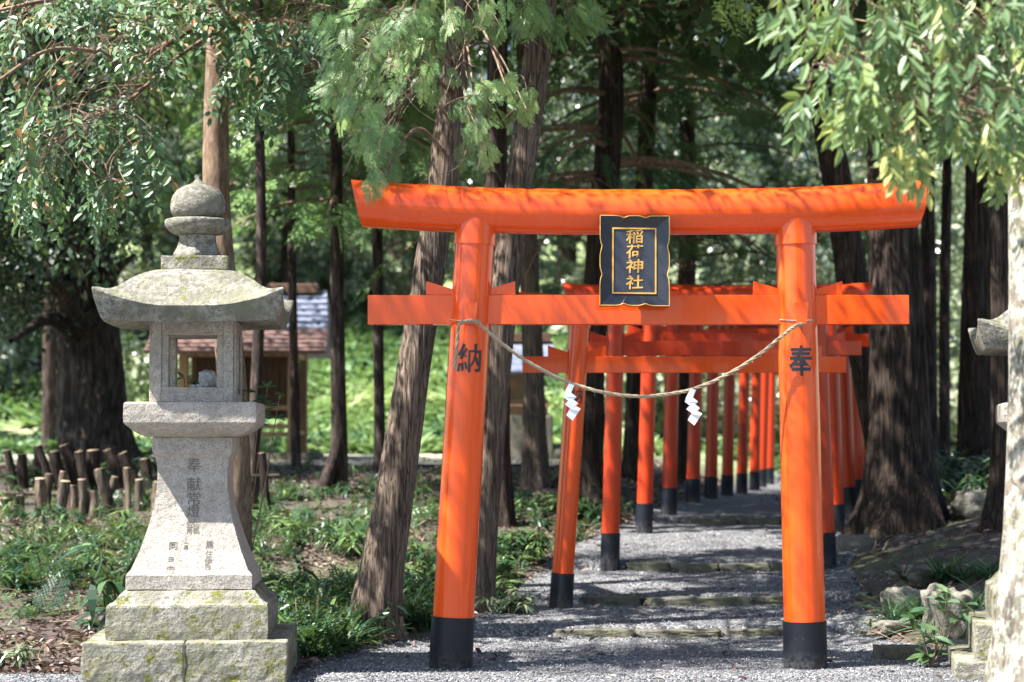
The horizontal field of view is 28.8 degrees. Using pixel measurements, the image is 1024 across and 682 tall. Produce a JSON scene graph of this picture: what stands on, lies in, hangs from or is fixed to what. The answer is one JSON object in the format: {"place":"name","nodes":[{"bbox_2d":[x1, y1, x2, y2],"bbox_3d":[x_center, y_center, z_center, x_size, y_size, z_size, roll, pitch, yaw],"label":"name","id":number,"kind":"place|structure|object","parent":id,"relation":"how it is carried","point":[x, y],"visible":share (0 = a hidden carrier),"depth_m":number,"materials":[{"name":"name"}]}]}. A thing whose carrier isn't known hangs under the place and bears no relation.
{"place":"outdoors","nodes":[
{"label":"outdoors","id":0,"kind":"place"},
{"bbox_2d":[0,454,559,464],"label":"road","id":1,"kind":"structure","parent":0,"point":[421,457],"depth_m":29.65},
{"bbox_2d":[0,453,982,681],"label":"gravel path","id":2,"kind":"structure","parent":0,"point":[750,505],"depth_m":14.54,"materials":[{"name":"gravel"}]},
{"bbox_2d":[873,644,922,659],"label":"rock","id":3,"kind":"object","parent":2,"relation":"on","point":[899,651],"visible":0.69,"depth_m":12.74,"materials":[{"name":"stone"}]},
{"bbox_2d":[825,531,999,653],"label":"fallen leaves","id":4,"kind":"object","parent":2,"relation":"on","point":[922,540],"visible":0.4,"depth_m":16.32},
{"bbox_2d":[898,584,977,667],"bbox_3d":[2.635,1.768,12.308,0.504,0.518,0.269,-1,-3,17],"label":"sapling","id":5,"kind":"object","parent":2,"relation":"on","point":[929,654],"visible":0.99,"depth_m":12.32,"materials":[{"name":"green plant"}]},
{"bbox_2d":[0,125,1001,673],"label":"ground","id":6,"kind":"structure","parent":0,"point":[932,545],"depth_m":17.50,"materials":[{"name":"soil"}]},
{"bbox_2d":[0,309,42,393],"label":"bank shrub","id":7,"kind":"object","parent":6,"relation":"on","point":[8,367],"visible":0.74,"depth_m":43.23,"materials":[{"name":"green plant"}]},
{"bbox_2d":[0,642,44,669],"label":"leafy plant","id":8,"kind":"object","parent":6,"relation":"on","point":[21,655],"visible":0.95,"depth_m":12.16,"materials":[{"name":"green plant"}]},
{"bbox_2d":[17,453,29,488],"bbox_3d":[-5.476,1.518,22.352,0.168,0.515,0.128,0,-3,0],"label":"log stake","id":9,"kind":"object","parent":6,"relation":"on","point":[22,474],"visible":0.82,"depth_m":22.30,"materials":[{"name":"brown wood"}]},
{"bbox_2d":[59,443,78,484],"bbox_3d":[-4.970,1.461,22.540,0.321,0.615,0.165,0,-3,-8],"label":"log stake","id":10,"kind":"object","parent":6,"relation":"on","point":[67,451],"visible":0.59,"depth_m":22.47,"materials":[{"name":"brown wood"}]},
{"bbox_2d":[74,450,92,490],"bbox_3d":[-4.757,1.505,22.169,0.261,0.574,0.129,-1,-3,12],"label":"log stake","id":11,"kind":"object","parent":6,"relation":"on","point":[81,465],"visible":0.73,"depth_m":22.14,"materials":[{"name":"brown wood"}]},
{"bbox_2d":[86,449,100,489],"bbox_3d":[-4.684,1.493,22.343,0.161,0.554,0.210,-2,-3,35],"label":"log stake","id":12,"kind":"object","parent":6,"relation":"on","point":[93,459],"visible":0.62,"depth_m":22.26,"materials":[{"name":"brown wood"}]},
{"bbox_2d":[56,543,136,633],"bbox_3d":[-2.504,1.660,12.737,0.818,0.728,0.416,0,-3,0],"label":"leafy plant","id":13,"kind":"object","parent":6,"relation":"on","point":[118,588],"visible":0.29,"depth_m":12.78,"materials":[{"name":"green plant"}]},
{"bbox_2d":[0,0,202,450],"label":"cypress tree","id":14,"kind":"object","parent":6,"relation":"on","point":[48,425],"visible":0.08,"depth_m":33.92,"materials":[{"name":"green plant"}]},
{"bbox_2d":[0,41,202,378],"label":"tree","id":15,"kind":"object","parent":6,"relation":"on","point":[162,240],"visible":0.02,"depth_m":46.26,"materials":[{"name":"green plant"}]},
{"bbox_2d":[94,467,115,514],"bbox_3d":[-4.118,1.575,20.192,0.248,0.587,0.135,0,-3,0],"label":"log stake","id":16,"kind":"object","parent":6,"relation":"on","point":[103,485],"visible":0.84,"depth_m":20.14,"materials":[{"name":"brown wood"}]},
{"bbox_2d":[103,448,123,487],"bbox_3d":[-4.492,1.498,22.576,0.312,0.567,0.138,-1,-3,15],"label":"log stake","id":17,"kind":"object","parent":6,"relation":"on","point":[114,467],"visible":0.68,"depth_m":22.53,"materials":[{"name":"brown wood"}]},
{"bbox_2d":[113,249,160,370],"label":"bank shrub","id":18,"kind":"object","parent":6,"relation":"on","point":[139,332],"visible":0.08,"depth_m":46.45,"materials":[{"name":"green plant"}]},
{"bbox_2d":[16,0,282,271],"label":"tree","id":19,"kind":"object","parent":6,"relation":"on","point":[193,147],"visible":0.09,"depth_m":48.75,"materials":[{"name":"green plant"}]},
{"bbox_2d":[120,328,190,401],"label":"bank shrub","id":20,"kind":"object","parent":6,"relation":"on","point":[142,373],"visible":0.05,"depth_m":41.40,"materials":[{"name":"green plant"}]},
{"bbox_2d":[0,0,370,548],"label":"evergreen tree","id":21,"kind":"object","parent":6,"relation":"on","point":[218,35],"visible":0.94,"depth_m":13.79,"materials":[{"name":"green plant"}]},
{"bbox_2d":[81,176,296,681],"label":"stone lantern","id":22,"kind":"object","parent":6,"relation":"on","point":[196,600],"visible":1,"depth_m":11.72,"materials":[{"name":"stone"}]},
{"bbox_2d":[149,321,242,401],"bbox_3d":[-1.917,0.132,12.108,0.512,0.482,0.512,0,-3,-3],"label":"window frame","id":23,"kind":"structure","parent":22,"relation":"in","point":[155,395],"depth_m":11.86,"materials":[{"name":"stone"}]},
{"bbox_2d":[177,372,285,550],"bbox_3d":[-1.776,1.107,12.536,0.715,1.828,0.315,0,-3,0],"label":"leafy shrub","id":24,"kind":"object","parent":6,"relation":"on","point":[267,386],"visible":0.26,"depth_m":12.52,"materials":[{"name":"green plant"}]},
{"bbox_2d":[0,0,469,472],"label":"camphor tree","id":25,"kind":"object","parent":6,"relation":"on","point":[90,393],"visible":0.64,"depth_m":25.00,"materials":[{"name":"green plant"}]},
{"bbox_2d":[144,283,330,459],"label":"shrine building","id":26,"kind":"structure","parent":6,"relation":"on","point":[313,312],"depth_m":30.22,"materials":[{"name":"brown wood"}]},
{"bbox_2d":[57,0,442,511],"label":"cypress tree","id":27,"kind":"object","parent":6,"relation":"on","point":[258,334],"visible":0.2,"depth_m":20.35,"materials":[{"name":"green plant"}]},
{"bbox_2d":[258,452,271,515],"bbox_3d":[-2.412,1.482,19.550,0.168,0.782,0.094,0,-3,0],"label":"log stake","id":28,"kind":"object","parent":6,"relation":"on","point":[262,461],"visible":0.56,"depth_m":19.52,"materials":[{"name":"brown wood"}]},
{"bbox_2d":[63,0,472,473],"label":"cypress tree","id":29,"kind":"object","parent":6,"relation":"on","point":[187,114],"visible":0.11,"depth_m":24.98,"materials":[{"name":"green plant"}]},
{"bbox_2d":[146,0,431,282],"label":"tree","id":30,"kind":"object","parent":6,"relation":"on","point":[275,243],"visible":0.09,"depth_m":49.47,"materials":[{"name":"green plant"}]},
{"bbox_2d":[235,221,365,295],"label":"bank shrub","id":31,"kind":"object","parent":6,"relation":"on","point":[246,261],"visible":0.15,"depth_m":51.44,"materials":[{"name":"green plant"}]},
{"bbox_2d":[128,0,487,494],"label":"cypress tree","id":32,"kind":"object","parent":6,"relation":"on","point":[335,471],"visible":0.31,"depth_m":21.91,"materials":[{"name":"green plant"}]},
{"bbox_2d":[266,245,366,321],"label":"bank shrub","id":33,"kind":"object","parent":6,"relation":"on","point":[308,277],"visible":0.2,"depth_m":51.19,"materials":[{"name":"green plant"}]},
{"bbox_2d":[0,483,660,658],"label":"grass","id":34,"kind":"structure","parent":6,"relation":"on","point":[320,643],"depth_m":14.34,"materials":[{"name":"plant"}]},
{"bbox_2d":[303,255,366,316],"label":"bank shrub","id":35,"kind":"object","parent":6,"relation":"on","point":[357,285],"visible":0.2,"depth_m":51.26,"materials":[{"name":"green plant"}]},
{"bbox_2d":[301,224,391,310],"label":"bank shrub","id":36,"kind":"object","parent":6,"relation":"on","point":[362,261],"visible":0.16,"depth_m":51.91,"materials":[{"name":"green plant"}]},
{"bbox_2d":[175,0,592,477],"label":"cypress tree","id":37,"kind":"object","parent":6,"relation":"on","point":[378,353],"visible":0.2,"depth_m":24.01,"materials":[{"name":"green plant"}]},
{"bbox_2d":[303,5,471,274],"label":"conifer","id":38,"kind":"object","parent":6,"relation":"on","point":[395,243],"depth_m":60.85,"materials":[{"name":"green plant"}]},
{"bbox_2d":[353,228,453,294],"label":"bank shrub","id":39,"kind":"object","parent":6,"relation":"on","point":[398,283],"visible":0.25,"depth_m":52.44,"materials":[{"name":"green plant"}]},
{"bbox_2d":[300,11,516,269],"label":"tree","id":40,"kind":"object","parent":6,"relation":"on","point":[411,180],"depth_m":51.64,"materials":[{"name":"green plant"}]},
{"bbox_2d":[299,0,539,642],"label":"cypress tree","id":41,"kind":"object","parent":6,"relation":"on","point":[379,582],"visible":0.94,"depth_m":13.40,"materials":[{"name":"green plant"}]},
{"bbox_2d":[0,297,955,472],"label":"hill grass","id":42,"kind":"structure","parent":6,"relation":"on","point":[360,429],"depth_m":41.55,"materials":[{"name":"plant"}]},
{"bbox_2d":[0,443,989,646],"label":"undergrowth","id":43,"kind":"object","parent":6,"relation":"on","point":[340,534],"visible":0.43,"depth_m":17.27,"materials":[{"name":"green plant"}]},
{"bbox_2d":[0,458,1002,679],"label":"fallen leaves","id":44,"kind":"object","parent":6,"relation":"on","point":[55,644],"depth_m":16.60,"materials":[{"name":"plant"}]},
{"bbox_2d":[475,589,537,613],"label":"leafy plant","id":45,"kind":"object","parent":6,"relation":"on","point":[516,603],"visible":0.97,"depth_m":15.06,"materials":[{"name":"green plant"}]},
{"bbox_2d":[510,333,557,458],"bbox_3d":[0.147,0.903,30.592,1.100,2.048,1.100,0,-3,0],"label":"shrine","id":46,"kind":"object","parent":6,"relation":"on","point":[516,398],"visible":0.33,"depth_m":30.19,"materials":[{"name":"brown wood"}]},
{"bbox_2d":[401,41,671,273],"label":"tree","id":47,"kind":"object","parent":6,"relation":"on","point":[552,241],"visible":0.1,"depth_m":49.35,"materials":[{"name":"green plant"}]},
{"bbox_2d":[497,527,578,561],"bbox_3d":[0.084,1.803,17.630,1.061,0.319,0.984,0,-3,0],"label":"leafy plant","id":48,"kind":"object","parent":6,"relation":"on","point":[542,539],"visible":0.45,"depth_m":17.39,"materials":[{"name":"green plant"}]},
{"bbox_2d":[381,0,698,527],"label":"cypress tree","id":49,"kind":"object","parent":6,"relation":"on","point":[507,512],"visible":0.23,"depth_m":19.51,"materials":[{"name":"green plant"}]},
{"bbox_2d":[473,8,632,280],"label":"conifer","id":50,"kind":"object","parent":6,"relation":"on","point":[569,254],"visible":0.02,"depth_m":60.36,"materials":[{"name":"green plant"}]},
{"bbox_2d":[539,268,566,328],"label":"bank shrub","id":51,"kind":"object","parent":6,"relation":"on","point":[557,288],"visible":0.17,"depth_m":51.88,"materials":[{"name":"green plant"}]},
{"bbox_2d":[515,494,621,519],"bbox_3d":[0.484,1.713,20.410,1.321,0.287,0.842,0,-3,0],"label":"leafy plant","id":52,"kind":"object","parent":6,"relation":"on","point":[584,506],"visible":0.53,"depth_m":20.38,"materials":[{"name":"green plant"}]},
{"bbox_2d":[552,258,584,285],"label":"bank shrub","id":53,"kind":"object","parent":6,"relation":"on","point":[575,278],"visible":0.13,"depth_m":54.84,"materials":[{"name":"green plant"}]},
{"bbox_2d":[393,0,782,611],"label":"cypress tree","id":54,"kind":"object","parent":6,"relation":"on","point":[536,19],"visible":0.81,"depth_m":15.31,"materials":[{"name":"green plant"}]},
{"bbox_2d":[554,628,636,637],"bbox_3d":[0.596,2.106,14.264,0.624,0.102,0.244,0,-3,3],"label":"step stone","id":55,"kind":"object","parent":6,"relation":"on","point":[608,632],"visible":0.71,"depth_m":14.15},
{"bbox_2d":[350,0,867,506],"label":"cypress tree","id":56,"kind":"object","parent":6,"relation":"on","point":[608,134],"visible":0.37,"depth_m":21.48,"materials":[{"name":"green plant"}]},
{"bbox_2d":[581,595,640,605],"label":"step stone","id":57,"kind":"object","parent":6,"relation":"on","point":[615,600],"visible":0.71,"depth_m":15.72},
{"bbox_2d":[513,0,711,489],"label":"cypress tree","id":58,"kind":"object","parent":6,"relation":"on","point":[535,471],"visible":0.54,"depth_m":22.41,"materials":[{"name":"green plant"}]},
{"bbox_2d":[548,261,703,350],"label":"bank shrub","id":59,"kind":"object","parent":6,"relation":"on","point":[563,329],"visible":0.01,"depth_m":44.88,"materials":[{"name":"green plant"}]},
{"bbox_2d":[558,326,719,443],"bbox_3d":[2.738,1.104,39.375,3.294,3.004,3.273,1,-3,-25],"label":"bank shrub","id":60,"kind":"object","parent":6,"relation":"on","point":[659,412],"visible":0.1,"depth_m":38.72,"materials":[{"name":"green plant"}]},
{"bbox_2d":[351,179,929,669],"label":"torii gate","id":61,"kind":"structure","parent":6,"relation":"on","point":[479,219],"depth_m":12.32,"materials":[{"name":"paint"}]},
{"bbox_2d":[449,319,817,399],"bbox_3d":[0.754,0.104,12.373,2.314,0.537,0.336,0,-3,0],"label":"straw rope","id":62,"kind":"object","parent":61,"relation":"hanging from","point":[577,385],"visible":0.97,"depth_m":12.24,"materials":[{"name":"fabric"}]},
{"bbox_2d":[599,215,669,307],"bbox_3d":[0.752,-0.483,12.278,0.430,0.564,0.159,1,-8,0],"label":"name plaque","id":63,"kind":"object","parent":61,"relation":"attached to","point":[634,261],"visible":1,"depth_m":12.22,"materials":[{"name":"black paint"}]},
{"bbox_2d":[507,17,773,251],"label":"tree","id":64,"kind":"object","parent":6,"relation":"on","point":[756,176],"visible":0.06,"depth_m":52.02,"materials":[{"name":"green plant"}]},
{"bbox_2d":[626,561,670,571],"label":"step stone","id":65,"kind":"object","parent":6,"relation":"on","point":[649,566],"visible":0.66,"depth_m":17.29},
{"bbox_2d":[484,0,834,483],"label":"cypress tree","id":66,"kind":"object","parent":6,"relation":"on","point":[686,270],"visible":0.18,"depth_m":26.83,"materials":[{"name":"green plant"}]},
{"bbox_2d":[469,0,865,481],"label":"cypress tree","id":67,"kind":"object","parent":6,"relation":"on","point":[649,89],"visible":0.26,"depth_m":25.10,"materials":[{"name":"green plant"}]},
{"bbox_2d":[578,0,775,284],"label":"conifer","id":68,"kind":"object","parent":6,"relation":"on","point":[738,138],"visible":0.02,"depth_m":59.24,"materials":[{"name":"green plant"}]},
{"bbox_2d":[634,628,721,637],"bbox_3d":[1.187,2.103,14.193,0.634,0.101,0.241,0,-3,0],"label":"step stone","id":69,"kind":"object","parent":6,"relation":"on","point":[675,633],"visible":0.61,"depth_m":14.09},
{"bbox_2d":[519,291,856,608],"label":"torii gate","id":70,"kind":"structure","parent":6,"relation":"on","point":[577,361],"depth_m":15.56,"materials":[{"name":"paint"}]},
{"bbox_2d":[670,562,718,572],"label":"step stone","id":71,"kind":"object","parent":6,"relation":"on","point":[686,567],"visible":0.69,"depth_m":17.20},
{"bbox_2d":[640,596,752,606],"bbox_3d":[1.459,2.083,15.772,0.896,0.124,0.280,0,-3,-2],"label":"step stone","id":72,"kind":"object","parent":6,"relation":"on","point":[659,601],"visible":0.69,"depth_m":15.65,"materials":[{"name":"stone"}]},
{"bbox_2d":[662,325,750,436],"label":"bank shrub","id":73,"kind":"object","parent":6,"relation":"on","point":[721,396],"visible":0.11,"depth_m":40.33,"materials":[{"name":"green plant"}]},
{"bbox_2d":[562,282,870,570],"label":"torii gate","id":74,"kind":"structure","parent":6,"relation":"on","point":[615,341],"depth_m":17.38,"materials":[{"name":"paint"}]},
{"bbox_2d":[653,4,821,283],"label":"tree","id":75,"kind":"object","parent":6,"relation":"on","point":[761,142],"visible":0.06,"depth_m":60.84,"materials":[{"name":"green plant"}]},
{"bbox_2d":[706,325,777,496],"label":"torii gate","id":76,"kind":"structure","parent":6,"relation":"on","point":[727,482],"depth_m":26.22,"materials":[{"name":"paint"}]},
{"bbox_2d":[718,562,770,571],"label":"step stone","id":77,"kind":"object","parent":6,"relation":"on","point":[744,566],"visible":0.6,"depth_m":17.22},
{"bbox_2d":[624,283,868,533],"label":"torii gate","id":78,"kind":"structure","parent":6,"relation":"on","point":[644,513],"depth_m":19.53,"materials":[{"name":"paint"}]},
{"bbox_2d":[720,326,777,493],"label":"torii gate","id":79,"kind":"structure","parent":6,"relation":"on","point":[743,440],"depth_m":27.90,"materials":[{"name":"paint"}]},
{"bbox_2d":[721,628,782,636],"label":"step stone","id":80,"kind":"object","parent":6,"relation":"on","point":[739,632],"visible":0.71,"depth_m":14.18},
{"bbox_2d":[749,373,761,489],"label":"torii gate","id":81,"kind":"structure","parent":6,"relation":"on","point":[755,442],"depth_m":29.70,"materials":[{"name":"paint"}]},
{"bbox_2d":[658,283,856,514],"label":"torii gate","id":82,"kind":"structure","parent":6,"relation":"on","point":[669,469],"depth_m":21.01,"materials":[{"name":"paint"}]},
{"bbox_2d":[760,373,769,486],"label":"torii gate","id":83,"kind":"structure","parent":6,"relation":"on","point":[764,424],"depth_m":31.51,"materials":[{"name":"paint"}]},
{"bbox_2d":[668,158,867,326],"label":"tree","id":84,"kind":"object","parent":6,"relation":"on","point":[705,263],"visible":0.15,"depth_m":49.71,"materials":[{"name":"green plant"}]},
{"bbox_2d":[767,373,778,484],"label":"torii gate","id":85,"kind":"structure","parent":6,"relation":"on","point":[771,435],"depth_m":33.30,"materials":[{"name":"paint"}]},
{"bbox_2d":[685,325,863,503],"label":"torii gate","id":86,"kind":"structure","parent":6,"relation":"on","point":[693,483],"depth_m":22.80,"materials":[{"name":"paint"}]},
{"bbox_2d":[572,0,992,448],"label":"cypress tree","id":87,"kind":"object","parent":6,"relation":"on","point":[849,260],"visible":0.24,"depth_m":20.46,"materials":[{"name":"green plant"}]},
{"bbox_2d":[704,325,865,498],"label":"torii gate","id":88,"kind":"structure","parent":6,"relation":"on","point":[711,456],"depth_m":24.51,"materials":[{"name":"paint"}]},
{"bbox_2d":[703,102,941,283],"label":"tree","id":89,"kind":"object","parent":6,"relation":"on","point":[785,168],"visible":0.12,"depth_m":60.16,"materials":[{"name":"green plant"}]},
{"bbox_2d":[665,0,991,543],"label":"cypress tree","id":90,"kind":"object","parent":6,"relation":"on","point":[901,491],"visible":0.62,"depth_m":18.39,"materials":[{"name":"brown plant"}]},
{"bbox_2d":[836,534,876,553],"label":"rock","id":91,"kind":"object","parent":6,"relation":"on","point":[844,543],"visible":0.66,"depth_m":17.80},
{"bbox_2d":[747,2,967,468],"bbox_3d":[5.605,-3.655,25.801,5.620,11.355,5.924,0,-3,0],"label":"cedar tree","id":92,"kind":"object","parent":6,"relation":"on","point":[944,337],"visible":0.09,"depth_m":25.60,"materials":[{"name":"brown plant"}]},
{"bbox_2d":[711,0,1008,532],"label":"cypress tree","id":93,"kind":"object","parent":6,"relation":"on","point":[992,514],"visible":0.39,"depth_m":17.15,"materials":[{"name":"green plant"}]},
{"bbox_2d":[734,0,991,458],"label":"cedar tree","id":94,"kind":"object","parent":6,"relation":"on","point":[928,243],"visible":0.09,"depth_m":24.98,"materials":[{"name":"brown plant"}]},
{"bbox_2d":[761,0,991,486],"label":"cypress tree","id":95,"kind":"object","parent":6,"relation":"on","point":[974,408],"visible":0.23,"depth_m":23.40,"materials":[{"name":"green plant"}]},
{"bbox_2d":[836,583,923,636],"bbox_3d":[2.828,1.934,14.102,1.170,0.505,0.902,0,-3,0],"label":"grass tuft","id":96,"kind":"object","parent":6,"relation":"on","point":[894,610],"visible":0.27,"depth_m":14.06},
{"bbox_2d":[745,0,1023,681],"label":"broadleaf tree","id":97,"kind":"object","parent":6,"relation":"on","point":[891,50],"visible":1,"depth_m":8.00,"materials":[{"name":"green plant"}]},
{"bbox_2d":[810,126,964,381],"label":"tree","id":98,"kind":"object","parent":6,"relation":"on","point":[958,163],"visible":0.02,"depth_m":59.87,"materials":[{"name":"green plant"}]},
{"bbox_2d":[869,619,921,634],"bbox_3d":[2.709,1.986,13.828,0.506,0.106,0.170,2,-3,-29],"label":"rock","id":99,"kind":"object","parent":6,"relation":"on","point":[888,624],"visible":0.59,"depth_m":13.73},
{"bbox_2d":[880,586,926,614],"bbox_3d":[2.886,1.919,14.616,0.377,0.245,0.468,-3,-4,44],"label":"rock","id":100,"kind":"object","parent":6,"relation":"on","point":[909,591],"visible":0.34,"depth_m":14.50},
{"bbox_2d":[855,451,988,491],"bbox_3d":[4.593,1.416,21.587,2.066,0.491,1.331,-2,-3,33],"label":"fern","id":101,"kind":"object","parent":6,"relation":"on","point":[955,463],"visible":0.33,"depth_m":21.14,"materials":[{"name":"green plant"}]},
{"bbox_2d":[897,563,955,587],"bbox_3d":[3.240,1.832,15.517,0.513,0.200,0.317,2,-3,-29],"label":"rock","id":102,"kind":"object","parent":6,"relation":"on","point":[913,575],"visible":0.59,"depth_m":15.38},
{"bbox_2d":[870,546,999,591],"bbox_3d":[3.459,1.826,15.316,1.501,0.486,0.950,-2,-3,31],"label":"grass tuft","id":103,"kind":"object","parent":6,"relation":"on","point":[944,573],"visible":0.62,"depth_m":15.23,"materials":[{"name":"plant"}]},
{"bbox_2d":[920,583,974,639],"bbox_3d":[2.999,1.877,13.507,0.341,0.462,0.424,1,-3,-17],"label":"rock","id":104,"kind":"object","parent":6,"relation":"on","point":[966,595],"visible":0.48,"depth_m":13.39,"materials":[{"name":"stone"}]},
{"bbox_2d":[937,342,958,445],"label":"bank shrub","id":105,"kind":"object","parent":6,"relation":"on","point":[953,403],"visible":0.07,"depth_m":51.86,"materials":[{"name":"green plant"}]},
{"bbox_2d":[917,113,991,352],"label":"tree","id":106,"kind":"object","parent":6,"relation":"on","point":[955,313],"visible":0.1,"depth_m":47.11,"materials":[{"name":"green plant"}]},
{"bbox_2d":[950,489,986,518],"bbox_3d":[4.441,1.518,18.435,0.824,0.303,0.406,1,-3,-11],"label":"rock","id":107,"kind":"object","parent":6,"relation":"on","point":[968,504],"visible":0.45,"depth_m":18.25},
{"bbox_2d":[946,310,1007,680],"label":"stone lantern","id":108,"kind":"object","parent":6,"relation":"on","point":[967,658],"visible":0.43,"depth_m":11.94,"materials":[{"name":"stone"}]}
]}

